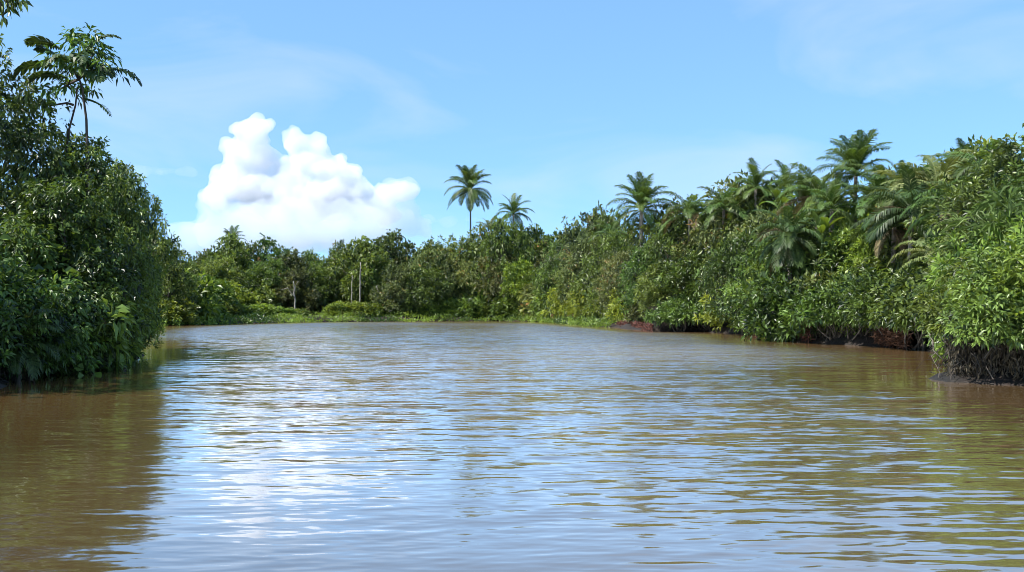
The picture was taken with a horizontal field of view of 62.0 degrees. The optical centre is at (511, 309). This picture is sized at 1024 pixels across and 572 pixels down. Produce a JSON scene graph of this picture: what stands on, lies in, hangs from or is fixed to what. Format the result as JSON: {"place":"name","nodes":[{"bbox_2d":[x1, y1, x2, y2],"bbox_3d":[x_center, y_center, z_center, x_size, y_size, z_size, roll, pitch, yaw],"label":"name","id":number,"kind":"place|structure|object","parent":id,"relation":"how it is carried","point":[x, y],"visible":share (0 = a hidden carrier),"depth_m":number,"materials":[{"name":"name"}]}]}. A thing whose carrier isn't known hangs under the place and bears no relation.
{"place":"outdoors","nodes":[
{"label":"outdoors","id":0,"kind":"place"},
{"bbox_2d":[0,321,1023,571],"bbox_3d":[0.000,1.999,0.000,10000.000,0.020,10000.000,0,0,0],"label":"river water","id":1,"kind":"structure","parent":0,"point":[422,447],"depth_m":11.63,"materials":[{"name":"brown liquid"}]},
{"bbox_2d":[0,313,1023,388],"bbox_3d":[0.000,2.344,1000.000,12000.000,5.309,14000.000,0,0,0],"label":"ground","id":2,"kind":"structure","parent":0,"point":[997,379],"depth_m":48.87,"materials":[{"name":"brown soil"}]},
{"bbox_2d":[0,0,32,37],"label":"overhanging tree","id":3,"kind":"object","parent":2,"relation":"on","point":[11,5],"visible":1,"depth_m":19.99,"materials":[{"name":"green plant"}]},
{"bbox_2d":[0,247,63,376],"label":"riverside shrub","id":4,"kind":"object","parent":2,"relation":"on","point":[11,288],"visible":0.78,"depth_m":23.76,"materials":[{"name":"green plant"}]},
{"bbox_2d":[0,307,78,380],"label":"strap palm","id":5,"kind":"object","parent":2,"relation":"on","point":[54,326],"visible":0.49,"depth_m":23.50,"materials":[{"name":"green plant"}]},
{"bbox_2d":[0,33,85,255],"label":"riverside tree","id":6,"kind":"object","parent":2,"relation":"on","point":[19,137],"visible":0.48,"depth_m":29.91,"materials":[{"name":"green plant"}]},
{"bbox_2d":[0,269,109,379],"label":"riverside shrub","id":7,"kind":"object","parent":2,"relation":"on","point":[60,341],"visible":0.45,"depth_m":25.17,"materials":[{"name":"green plant"}]},
{"bbox_2d":[0,212,137,376],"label":"leafy plant","id":8,"kind":"object","parent":2,"relation":"on","point":[116,313],"visible":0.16,"depth_m":27.18,"materials":[{"name":"green plant"}]},
{"bbox_2d":[11,271,132,376],"bbox_3d":[-14.866,0.698,27.531,4.871,3.904,5.631,0,0,-5],"label":"riverside shrub","id":9,"kind":"object","parent":2,"relation":"on","point":[99,353],"visible":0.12,"depth_m":27.31,"materials":[{"name":"green plant"}]},
{"bbox_2d":[8,22,141,198],"bbox_3d":[-16.049,-6.027,31.003,4.914,8.680,2.780,0,0,0],"label":"slender tree","id":10,"kind":"object","parent":2,"relation":"on","point":[97,71],"visible":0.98,"depth_m":30.84,"materials":[{"name":"green plant"}]},
{"bbox_2d":[0,168,151,352],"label":"riverside tree","id":11,"kind":"object","parent":2,"relation":"on","point":[64,192],"visible":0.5,"depth_m":27.91,"materials":[{"name":"green plant"}]},
{"bbox_2d":[15,131,161,337],"bbox_3d":[-15.589,-1.969,31.881,5.324,9.309,5.420,0,0,12],"label":"riverside tree","id":12,"kind":"object","parent":2,"relation":"on","point":[134,254],"visible":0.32,"depth_m":31.31,"materials":[{"name":"green plant"}]},
{"bbox_2d":[15,133,162,325],"bbox_3d":[-17.186,-2.509,33.075,6.565,8.923,6.264,0,0,43],"label":"riverside tree","id":13,"kind":"object","parent":2,"relation":"on","point":[131,200],"visible":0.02,"depth_m":32.70,"materials":[{"name":"green plant"}]},
{"bbox_2d":[102,157,182,311],"bbox_3d":[-18.244,-2.330,39.196,5.090,9.256,5.000,0,0,41],"label":"riverside tree","id":14,"kind":"object","parent":2,"relation":"on","point":[162,250],"visible":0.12,"depth_m":39.40,"materials":[{"name":"green plant"}]},
{"bbox_2d":[155,231,201,304],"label":"riverside tree","id":15,"kind":"object","parent":2,"relation":"on","point":[174,270],"visible":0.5,"depth_m":112.87,"materials":[{"name":"green plant"}]},
{"bbox_2d":[155,295,202,324],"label":"waterside shrub","id":16,"kind":"object","parent":2,"relation":"on","point":[182,311],"visible":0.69,"depth_m":110.32,"materials":[{"name":"green plant"}]},
{"bbox_2d":[163,267,225,321],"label":"tall shrub","id":17,"kind":"object","parent":2,"relation":"on","point":[209,303],"visible":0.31,"depth_m":118.79,"materials":[{"name":"green plant"}]},
{"bbox_2d":[191,254,251,289],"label":"broadleaf tree","id":18,"kind":"object","parent":2,"relation":"on","point":[219,269],"visible":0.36,"depth_m":148.43,"materials":[{"name":"green plant"}]},
{"bbox_2d":[199,231,257,287],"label":"broadleaf tree","id":19,"kind":"object","parent":2,"relation":"on","point":[233,248],"visible":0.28,"depth_m":158.13,"materials":[{"name":"green plant"}]},
{"bbox_2d":[225,280,262,305],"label":"tall shrub","id":20,"kind":"object","parent":2,"relation":"on","point":[246,298],"visible":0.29,"depth_m":142.27,"materials":[{"name":"green plant"}]},
{"bbox_2d":[251,283,281,307],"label":"tall shrub","id":21,"kind":"object","parent":2,"relation":"on","point":[267,296],"visible":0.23,"depth_m":147.98,"materials":[{"name":"green plant"}]},
{"bbox_2d":[243,256,296,307],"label":"broadleaf tree","id":22,"kind":"object","parent":2,"relation":"on","point":[262,274],"visible":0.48,"depth_m":153.45,"materials":[{"name":"green plant"}]},
{"bbox_2d":[256,232,290,262],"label":"broadleaf tree","id":23,"kind":"object","parent":2,"relation":"on","point":[266,245],"visible":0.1,"depth_m":174.52,"materials":[{"name":"green plant"}]},
{"bbox_2d":[254,245,319,308],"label":"broadleaf tree","id":24,"kind":"object","parent":2,"relation":"on","point":[290,260],"visible":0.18,"depth_m":158.39,"materials":[{"name":"green plant"}]},
{"bbox_2d":[269,264,322,312],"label":"broadleaf tree","id":25,"kind":"object","parent":2,"relation":"on","point":[295,276],"visible":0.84,"depth_m":152.97,"materials":[{"name":"green plant"}]},
{"bbox_2d":[297,262,346,310],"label":"broadleaf tree","id":26,"kind":"object","parent":2,"relation":"on","point":[327,282],"visible":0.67,"depth_m":157.02,"materials":[{"name":"green plant"}]},
{"bbox_2d":[326,235,390,302],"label":"broadleaf tree","id":27,"kind":"object","parent":2,"relation":"on","point":[363,252],"visible":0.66,"depth_m":156.54,"materials":[{"name":"green plant"}]},
{"bbox_2d":[150,308,626,326],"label":"undergrowth","id":28,"kind":"object","parent":2,"relation":"on","point":[583,321],"visible":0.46,"depth_m":134.89,"materials":[{"name":"green plant"}]},
{"bbox_2d":[369,228,409,267],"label":"broadleaf tree","id":29,"kind":"object","parent":2,"relation":"on","point":[398,253],"visible":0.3,"depth_m":166.52,"materials":[{"name":"green plant"}]},
{"bbox_2d":[368,258,428,313],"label":"broadleaf tree","id":30,"kind":"object","parent":2,"relation":"on","point":[393,294],"visible":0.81,"depth_m":152.07,"materials":[{"name":"green plant"}]},
{"bbox_2d":[400,263,453,312],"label":"broadleaf tree","id":31,"kind":"object","parent":2,"relation":"on","point":[433,280],"visible":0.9,"depth_m":152.66,"materials":[{"name":"green plant"}]},
{"bbox_2d":[407,234,461,300],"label":"broadleaf tree","id":32,"kind":"object","parent":2,"relation":"on","point":[428,253],"visible":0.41,"depth_m":157.13,"materials":[{"name":"green plant"}]},
{"bbox_2d":[428,235,480,270],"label":"broadleaf tree","id":33,"kind":"object","parent":2,"relation":"on","point":[463,245],"visible":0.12,"depth_m":166.56,"materials":[{"name":"green plant"}]},
{"bbox_2d":[432,249,479,300],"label":"broadleaf tree","id":34,"kind":"object","parent":2,"relation":"on","point":[462,269],"visible":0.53,"depth_m":156.95,"materials":[{"name":"green plant"}]},
{"bbox_2d":[443,164,492,236],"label":"coconut palm","id":35,"kind":"object","parent":2,"relation":"on","point":[470,178],"visible":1,"depth_m":180.71,"materials":[{"name":"green plant"}]},
{"bbox_2d":[454,293,490,316],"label":"waterside shrub","id":36,"kind":"object","parent":2,"relation":"on","point":[469,305],"visible":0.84,"depth_m":153.50,"materials":[{"name":"green plant"}]},
{"bbox_2d":[472,243,516,301],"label":"broadleaf tree","id":37,"kind":"object","parent":2,"relation":"on","point":[497,280],"visible":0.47,"depth_m":155.31,"materials":[{"name":"green plant"}]},
{"bbox_2d":[487,295,522,317],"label":"waterside shrub","id":38,"kind":"object","parent":2,"relation":"on","point":[505,309],"visible":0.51,"depth_m":153.00,"materials":[{"name":"green plant"}]},
{"bbox_2d":[476,213,538,303],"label":"broadleaf tree","id":39,"kind":"object","parent":2,"relation":"on","point":[514,240],"visible":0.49,"depth_m":157.80,"materials":[{"name":"green plant"}]},
{"bbox_2d":[495,193,534,226],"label":"coconut palm","id":40,"kind":"object","parent":2,"relation":"on","point":[513,208],"visible":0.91,"depth_m":165.92,"materials":[{"name":"green plant"}]},
{"bbox_2d":[499,255,540,304],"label":"yellow bush","id":41,"kind":"object","parent":2,"relation":"on","point":[519,269],"visible":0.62,"depth_m":150.87,"materials":[{"name":"green plant"}]},
{"bbox_2d":[511,268,555,314],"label":"tall shrub","id":42,"kind":"object","parent":2,"relation":"on","point":[527,298],"visible":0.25,"depth_m":148.44,"materials":[{"name":"green plant"}]},
{"bbox_2d":[522,223,552,267],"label":"broadleaf tree","id":43,"kind":"object","parent":2,"relation":"on","point":[540,243],"visible":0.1,"depth_m":166.85,"materials":[{"name":"green plant"}]},
{"bbox_2d":[528,276,558,319],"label":"tall shrub","id":44,"kind":"object","parent":2,"relation":"on","point":[538,308],"visible":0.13,"depth_m":139.50,"materials":[{"name":"green plant"}]},
{"bbox_2d":[529,237,575,313],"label":"broadleaf tree","id":45,"kind":"object","parent":2,"relation":"on","point":[549,268],"visible":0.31,"depth_m":139.36,"materials":[{"name":"green plant"}]},
{"bbox_2d":[540,284,573,318],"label":"waterside shrub","id":46,"kind":"object","parent":2,"relation":"on","point":[555,308],"visible":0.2,"depth_m":130.74,"materials":[{"name":"green plant"}]},
{"bbox_2d":[551,216,595,255],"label":"broadleaf tree","id":47,"kind":"object","parent":2,"relation":"on","point":[570,234],"visible":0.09,"depth_m":158.17,"materials":[{"name":"green plant"}]},
{"bbox_2d":[565,272,596,318],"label":"waterside shrub","id":48,"kind":"object","parent":2,"relation":"on","point":[576,301],"visible":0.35,"depth_m":120.17,"materials":[{"name":"green plant"}]},
{"bbox_2d":[554,234,608,306],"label":"broadleaf tree","id":49,"kind":"object","parent":2,"relation":"on","point":[574,250],"visible":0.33,"depth_m":126.69,"materials":[{"name":"green plant"}]},
{"bbox_2d":[581,283,608,318],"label":"waterside shrub","id":50,"kind":"object","parent":2,"relation":"on","point":[589,302],"visible":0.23,"depth_m":111.84,"materials":[{"name":"green plant"}]},
{"bbox_2d":[578,200,616,255],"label":"broadleaf tree","id":51,"kind":"object","parent":2,"relation":"on","point":[590,221],"visible":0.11,"depth_m":167.45,"materials":[{"name":"green plant"}]},
{"bbox_2d":[570,229,638,298],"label":"broadleaf tree","id":52,"kind":"object","parent":2,"relation":"on","point":[619,244],"visible":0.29,"depth_m":117.28,"materials":[{"name":"green plant"}]},
{"bbox_2d":[592,248,633,316],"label":"broadleaf tree","id":53,"kind":"object","parent":2,"relation":"on","point":[614,263],"visible":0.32,"depth_m":103.28,"materials":[{"name":"green plant"}]},
{"bbox_2d":[604,287,631,322],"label":"waterside shrub","id":54,"kind":"object","parent":2,"relation":"on","point":[614,307],"visible":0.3,"depth_m":101.01,"materials":[{"name":"green plant"}]},
{"bbox_2d":[605,171,676,250],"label":"shaggy palm","id":55,"kind":"object","parent":2,"relation":"on","point":[642,193],"visible":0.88,"depth_m":99.39,"materials":[{"name":"green plant"}]},
{"bbox_2d":[615,244,671,316],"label":"broadleaf tree","id":56,"kind":"object","parent":2,"relation":"on","point":[634,264],"visible":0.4,"depth_m":91.24,"materials":[{"name":"green plant"}]},
{"bbox_2d":[624,197,680,249],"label":"broadleaf tree","id":57,"kind":"object","parent":2,"relation":"on","point":[646,229],"visible":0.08,"depth_m":100.25,"materials":[{"name":"green plant"}]},
{"bbox_2d":[632,260,683,323],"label":"mangrove tree","id":58,"kind":"object","parent":2,"relation":"on","point":[644,298],"visible":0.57,"depth_m":82.84,"materials":[{"name":"green plant"}]},
{"bbox_2d":[638,206,712,299],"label":"broadleaf tree","id":59,"kind":"object","parent":2,"relation":"on","point":[667,238],"visible":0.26,"depth_m":84.88,"materials":[{"name":"green plant"}]},
{"bbox_2d":[643,294,709,331],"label":"waterside shrub","id":60,"kind":"object","parent":2,"relation":"on","point":[674,312],"visible":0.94,"depth_m":77.26,"materials":[{"name":"green plant"}]},
{"bbox_2d":[647,249,716,302],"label":"mangrove tree","id":61,"kind":"object","parent":2,"relation":"on","point":[695,264],"visible":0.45,"depth_m":80.67,"materials":[{"name":"green plant"}]},
{"bbox_2d":[658,191,719,251],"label":"arching palm","id":62,"kind":"object","parent":2,"relation":"on","point":[689,209],"visible":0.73,"depth_m":83.44,"materials":[{"name":"green plant"}]},
{"bbox_2d":[671,222,718,291],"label":"broadleaf tree","id":63,"kind":"object","parent":2,"relation":"on","point":[680,246],"visible":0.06,"depth_m":83.26,"materials":[{"name":"green plant"}]},
{"bbox_2d":[692,278,745,330],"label":"waterside shrub","id":64,"kind":"object","parent":2,"relation":"on","point":[710,317],"visible":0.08,"depth_m":74.14,"materials":[{"name":"green plant"}]},
{"bbox_2d":[690,186,752,233],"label":"arching palm","id":65,"kind":"object","parent":2,"relation":"on","point":[725,202],"visible":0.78,"depth_m":79.21,"materials":[{"name":"green plant"}]},
{"bbox_2d":[681,169,774,293],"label":"broadleaf tree","id":66,"kind":"object","parent":2,"relation":"on","point":[707,238],"visible":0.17,"depth_m":79.78,"materials":[{"name":"green plant"}]},
{"bbox_2d":[690,229,770,333],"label":"broadleaf tree","id":67,"kind":"object","parent":2,"relation":"on","point":[722,263],"visible":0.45,"depth_m":69.43,"materials":[{"name":"green plant"}]},
{"bbox_2d":[717,235,773,323],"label":"broadleaf tree","id":68,"kind":"object","parent":2,"relation":"on","point":[730,293],"visible":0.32,"depth_m":65.71,"materials":[{"name":"green plant"}]},
{"bbox_2d":[715,178,790,241],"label":"broadleaf tree","id":69,"kind":"object","parent":2,"relation":"on","point":[750,207],"visible":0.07,"depth_m":78.49,"materials":[{"name":"green plant"}]},
{"bbox_2d":[732,157,780,222],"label":"coconut palm","id":70,"kind":"object","parent":2,"relation":"on","point":[757,174],"visible":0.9,"depth_m":77.62,"materials":[{"name":"green plant"}]},
{"bbox_2d":[720,205,792,281],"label":"broadleaf tree","id":71,"kind":"object","parent":2,"relation":"on","point":[759,219],"visible":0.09,"depth_m":72.89,"materials":[{"name":"green plant"}]},
{"bbox_2d":[732,265,828,341],"bbox_3d":[17.532,-0.104,55.014,6.751,5.572,7.616,0,0,-35],"label":"waterside shrub","id":72,"kind":"object","parent":2,"relation":"on","point":[761,312],"visible":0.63,"depth_m":53.81,"materials":[{"name":"green plant"}]},
{"bbox_2d":[751,206,832,284],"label":"drooping palm","id":73,"kind":"object","parent":2,"relation":"on","point":[790,243],"visible":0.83,"depth_m":55.76,"materials":[{"name":"green plant"}]},
{"bbox_2d":[758,227,829,286],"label":"broadleaf tree","id":74,"kind":"object","parent":2,"relation":"on","point":[801,272],"visible":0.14,"depth_m":56.39,"materials":[{"name":"green plant"}]},
{"bbox_2d":[779,257,849,336],"bbox_3d":[20.154,-0.642,54.094,6.112,5.364,6.779,0,0,-32],"label":"waterside shrub","id":75,"kind":"object","parent":2,"relation":"on","point":[817,276],"visible":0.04,"depth_m":53.18,"materials":[{"name":"green plant"}]},
{"bbox_2d":[773,163,862,231],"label":"arching palm","id":76,"kind":"object","parent":2,"relation":"on","point":[805,178],"visible":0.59,"depth_m":61.79,"materials":[{"name":"green plant"}]},
{"bbox_2d":[798,211,843,277],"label":"banana plant","id":77,"kind":"object","parent":2,"relation":"on","point":[823,224],"visible":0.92,"depth_m":54.82,"materials":[{"name":"green plant"}]},
{"bbox_2d":[778,281,867,341],"bbox_3d":[18.960,0.144,50.402,5.971,3.759,5.582,0,0,-20],"label":"waterside shrub","id":78,"kind":"object","parent":2,"relation":"on","point":[801,309],"visible":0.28,"depth_m":50.25,"materials":[{"name":"green plant"}]},
{"bbox_2d":[800,218,856,282],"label":"broadleaf tree","id":79,"kind":"object","parent":2,"relation":"on","point":[833,259],"visible":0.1,"depth_m":54.91,"materials":[{"name":"green plant"}]},
{"bbox_2d":[796,175,866,231],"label":"coconut palm","id":80,"kind":"object","parent":2,"relation":"on","point":[830,197],"visible":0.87,"depth_m":57.74,"materials":[{"name":"green plant"}]},
{"bbox_2d":[804,271,879,339],"bbox_3d":[19.984,-0.169,49.016,5.822,4.305,5.684,0,0,28],"label":"waterside shrub","id":81,"kind":"object","parent":2,"relation":"on","point":[832,293],"visible":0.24,"depth_m":48.73,"materials":[{"name":"green plant"}]},
{"bbox_2d":[810,128,893,221],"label":"coconut palm","id":82,"kind":"object","parent":2,"relation":"on","point":[858,150],"visible":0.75,"depth_m":61.46,"materials":[{"name":"green plant"}]},
{"bbox_2d":[817,211,905,275],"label":"broadleaf tree","id":83,"kind":"object","parent":2,"relation":"on","point":[842,234],"visible":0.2,"depth_m":53.55,"materials":[{"name":"green plant"}]},
{"bbox_2d":[835,264,919,334],"bbox_3d":[20.641,-0.250,46.022,6.013,4.508,5.870,0,0,-30],"label":"waterside shrub","id":84,"kind":"object","parent":2,"relation":"on","point":[855,304],"visible":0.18,"depth_m":45.86,"materials":[{"name":"green plant"}]},
{"bbox_2d":[831,164,927,227],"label":"arching palm","id":85,"kind":"object","parent":2,"relation":"on","point":[877,180],"visible":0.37,"depth_m":55.73,"materials":[{"name":"green plant"}]},
{"bbox_2d":[848,195,919,266],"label":"drooping palm","id":86,"kind":"object","parent":2,"relation":"on","point":[880,236],"visible":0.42,"depth_m":49.57,"materials":[{"name":"green plant"}]},
{"bbox_2d":[871,327,913,349],"bbox_3d":[20.426,1.543,45.850,1.618,1.647,5.960,0,0,0],"label":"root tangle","id":87,"kind":"object","parent":2,"relation":"on","point":[892,338],"visible":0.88,"depth_m":44.99,"materials":[{"name":"brown plant"}]},
{"bbox_2d":[854,261,932,349],"bbox_3d":[20.711,-0.207,43.199,6.082,4.742,6.230,0,0,-13],"label":"waterside shrub","id":88,"kind":"object","parent":2,"relation":"on","point":[895,294],"visible":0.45,"depth_m":42.35,"materials":[{"name":"green plant"}]},
{"bbox_2d":[854,164,952,264],"bbox_3d":[22.362,-3.266,47.998,6.250,9.310,5.775,0,0,0],"label":"arching palm","id":89,"kind":"object","parent":2,"relation":"on","point":[912,190],"visible":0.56,"depth_m":47.49,"materials":[{"name":"green plant"}]},
{"bbox_2d":[866,169,954,230],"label":"drooping palm","id":90,"kind":"object","parent":2,"relation":"on","point":[887,172],"visible":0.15,"depth_m":51.87,"materials":[{"name":"green plant"}]},
{"bbox_2d":[866,176,960,273],"bbox_3d":[25.038,-3.152,49.906,8.268,9.188,7.455,0,0,-18],"label":"broadleaf tree","id":91,"kind":"object","parent":2,"relation":"on","point":[888,237],"visible":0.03,"depth_m":49.87,"materials":[{"name":"green plant"}]},
{"bbox_2d":[887,237,940,339],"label":"drooping palm","id":92,"kind":"object","parent":2,"relation":"on","point":[927,250],"visible":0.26,"depth_m":44.22,"materials":[{"name":"green plant"}]},
{"bbox_2d":[883,149,978,231],"bbox_3d":[25.108,-4.146,50.149,6.076,10.749,5.719,0,0,32],"label":"arching palm","id":93,"kind":"object","parent":2,"relation":"on","point":[938,171],"visible":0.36,"depth_m":49.53,"materials":[{"name":"green plant"}]},
{"bbox_2d":[899,165,992,238],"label":"arching palm","id":94,"kind":"object","parent":2,"relation":"on","point":[927,201],"visible":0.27,"depth_m":40.15,"materials":[{"name":"green plant"}]},
{"bbox_2d":[901,168,1000,267],"bbox_3d":[24.954,-3.162,46.327,7.056,9.265,6.393,0,0,30],"label":"broadleaf tree","id":95,"kind":"object","parent":2,"relation":"on","point":[926,208],"visible":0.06,"depth_m":45.89,"materials":[{"name":"green plant"}]},
{"bbox_2d":[906,252,1020,339],"bbox_3d":[14.046,0.004,25.274,4.437,3.558,4.767,0,0,26],"label":"riverside shrub","id":96,"kind":"object","parent":2,"relation":"on","point":[927,310],"visible":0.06,"depth_m":25.23,"materials":[{"name":"green plant"}]},
{"bbox_2d":[906,133,1023,320],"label":"riverside tree","id":97,"kind":"object","parent":2,"relation":"on","point":[1000,165],"visible":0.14,"depth_m":34.34,"materials":[{"name":"green plant"}]},
{"bbox_2d":[909,195,1023,354],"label":"leafy plant","id":98,"kind":"object","parent":2,"relation":"on","point":[985,222],"visible":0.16,"depth_m":27.49,"materials":[{"name":"green plant"}]},
{"bbox_2d":[914,314,1023,383],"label":"root tangle","id":99,"kind":"object","parent":2,"relation":"on","point":[969,358],"visible":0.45,"depth_m":23.55,"materials":[{"name":"brown root bark"}]},
{"bbox_2d":[914,171,1023,299],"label":"leafy plant","id":100,"kind":"object","parent":2,"relation":"on","point":[994,202],"visible":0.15,"depth_m":27.76,"materials":[{"name":"green plant"}]},
{"bbox_2d":[923,212,1023,358],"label":"riverside shrub","id":101,"kind":"object","parent":2,"relation":"on","point":[934,275],"visible":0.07,"depth_m":27.13,"materials":[{"name":"green plant"}]},
{"bbox_2d":[924,241,1023,365],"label":"riverside shrub","id":102,"kind":"object","parent":2,"relation":"on","point":[961,318],"visible":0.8,"depth_m":22.73,"materials":[{"name":"green plant"}]},
{"bbox_2d":[936,139,1023,188],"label":"arching palm","id":103,"kind":"object","parent":2,"relation":"on","point":[961,171],"visible":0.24,"depth_m":45.80,"materials":[{"name":"green plant"}]},
{"bbox_2d":[941,232,1023,335],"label":"riverside shrub","id":104,"kind":"object","parent":2,"relation":"on","point":[1003,277],"visible":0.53,"depth_m":22.87,"materials":[{"name":"green plant"}]},
{"bbox_2d":[0,0,1023,261],"label":"sky","id":105,"kind":"structure","parent":0,"point":[304,125],"materials":[{"name":"blue"}]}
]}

